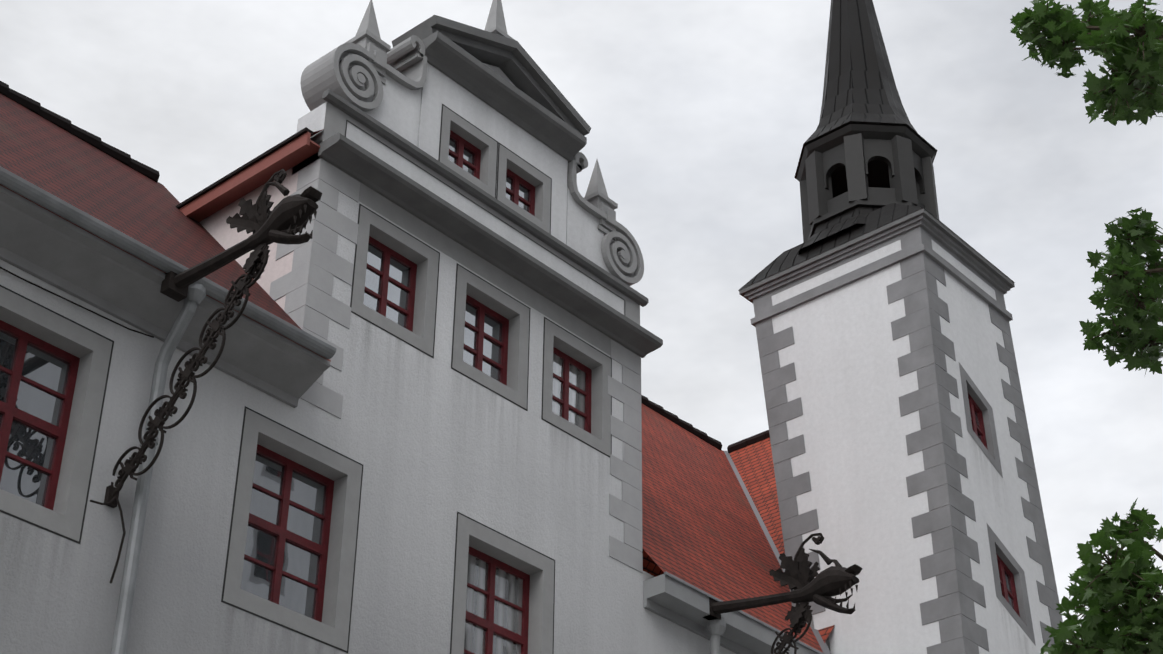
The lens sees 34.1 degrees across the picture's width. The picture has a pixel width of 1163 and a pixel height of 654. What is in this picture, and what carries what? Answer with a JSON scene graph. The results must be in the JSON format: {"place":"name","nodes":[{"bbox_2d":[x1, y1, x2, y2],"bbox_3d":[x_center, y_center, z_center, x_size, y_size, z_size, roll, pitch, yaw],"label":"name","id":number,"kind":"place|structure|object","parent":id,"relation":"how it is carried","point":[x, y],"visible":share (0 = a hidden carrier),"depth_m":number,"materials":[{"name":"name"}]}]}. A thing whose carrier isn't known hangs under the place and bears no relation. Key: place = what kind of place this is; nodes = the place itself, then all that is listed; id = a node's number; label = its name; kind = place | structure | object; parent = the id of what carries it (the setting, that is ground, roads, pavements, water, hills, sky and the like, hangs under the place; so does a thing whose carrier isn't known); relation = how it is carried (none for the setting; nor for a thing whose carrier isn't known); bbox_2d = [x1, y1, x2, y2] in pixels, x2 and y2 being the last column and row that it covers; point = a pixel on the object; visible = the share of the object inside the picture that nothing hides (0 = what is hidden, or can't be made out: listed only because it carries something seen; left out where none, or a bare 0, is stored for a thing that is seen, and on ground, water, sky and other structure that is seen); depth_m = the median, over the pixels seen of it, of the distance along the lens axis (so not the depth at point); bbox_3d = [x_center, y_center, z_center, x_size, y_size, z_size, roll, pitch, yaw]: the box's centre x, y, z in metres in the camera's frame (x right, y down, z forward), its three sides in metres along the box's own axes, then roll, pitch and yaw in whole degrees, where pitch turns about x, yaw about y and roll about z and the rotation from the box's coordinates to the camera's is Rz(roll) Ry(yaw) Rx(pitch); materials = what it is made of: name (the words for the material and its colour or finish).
{"place":"outdoors","nodes":[
{"label":"outdoors","id":0,"kind":"place"},
{"bbox_2d":[0,0,735,653],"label":"castle range","id":1,"kind":"structure","parent":0,"point":[398,498],"depth_m":19.36,"materials":[{"name":"white paint"}]},
{"bbox_2d":[1,316,1024,652],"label":"facade rain streaks","id":2,"kind":"object","parent":1,"relation":"attached to","point":[507,468],"visible":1,"depth_m":19.25,"materials":[{"name":"white paint"}]},
{"bbox_2d":[0,0,1162,644],"label":"sky","id":3,"kind":"structure","parent":0,"point":[700,115],"materials":[{"name":"white"}]},
{"bbox_2d":[738,0,1066,653],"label":"tower","id":4,"kind":"structure","parent":0,"point":[880,320],"depth_m":25.10,"materials":[{"name":"white paint"}]},
{"label":"ground","id":5,"kind":"structure","parent":0,"visible":0},
{"bbox_2d":[0,81,833,653],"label":"castle roofs and eaves","id":6,"kind":"structure","parent":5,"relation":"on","point":[98,223],"depth_m":19.31,"materials":[{"name":"red tile"}]},
{"bbox_2d":[0,267,153,582],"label":"cable on facade","id":7,"kind":"object","parent":6,"relation":"attached to","point":[123,528],"visible":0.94,"depth_m":15.76,"materials":[{"name":"black metal"}]},
{"bbox_2d":[111,283,205,653],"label":"downpipe","id":8,"kind":"object","parent":6,"relation":"attached to","point":[195,297],"visible":0.81,"depth_m":15.89,"materials":[{"name":"metal"}]},
{"bbox_2d":[104,169,321,507],"bbox_3d":[-3.060,-0.011,15.832,2.317,2.618,0.332,-25,-40,34],"label":"dragon gargoyle","id":9,"kind":"object","parent":6,"relation":"attached to","point":[285,220],"visible":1,"depth_m":15.79,"materials":[{"name":"black metal"}]},
{"bbox_2d":[707,617,725,653],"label":"downpipe","id":10,"kind":"object","parent":6,"relation":"attached to","point":[716,629],"visible":1,"depth_m":21.43,"materials":[{"name":"grey metal"}]},
{"bbox_2d":[703,533,862,653],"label":"dragon gargoyle","id":11,"kind":"object","parent":6,"relation":"attached to","point":[803,580],"visible":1,"depth_m":20.63,"materials":[{"name":"black metal"}]},
{"bbox_2d":[1010,0,1162,653],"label":"foliage","id":12,"kind":"object","parent":5,"relation":"on","point":[1121,593],"visible":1,"depth_m":8.81,"materials":[{"name":"green plant"}]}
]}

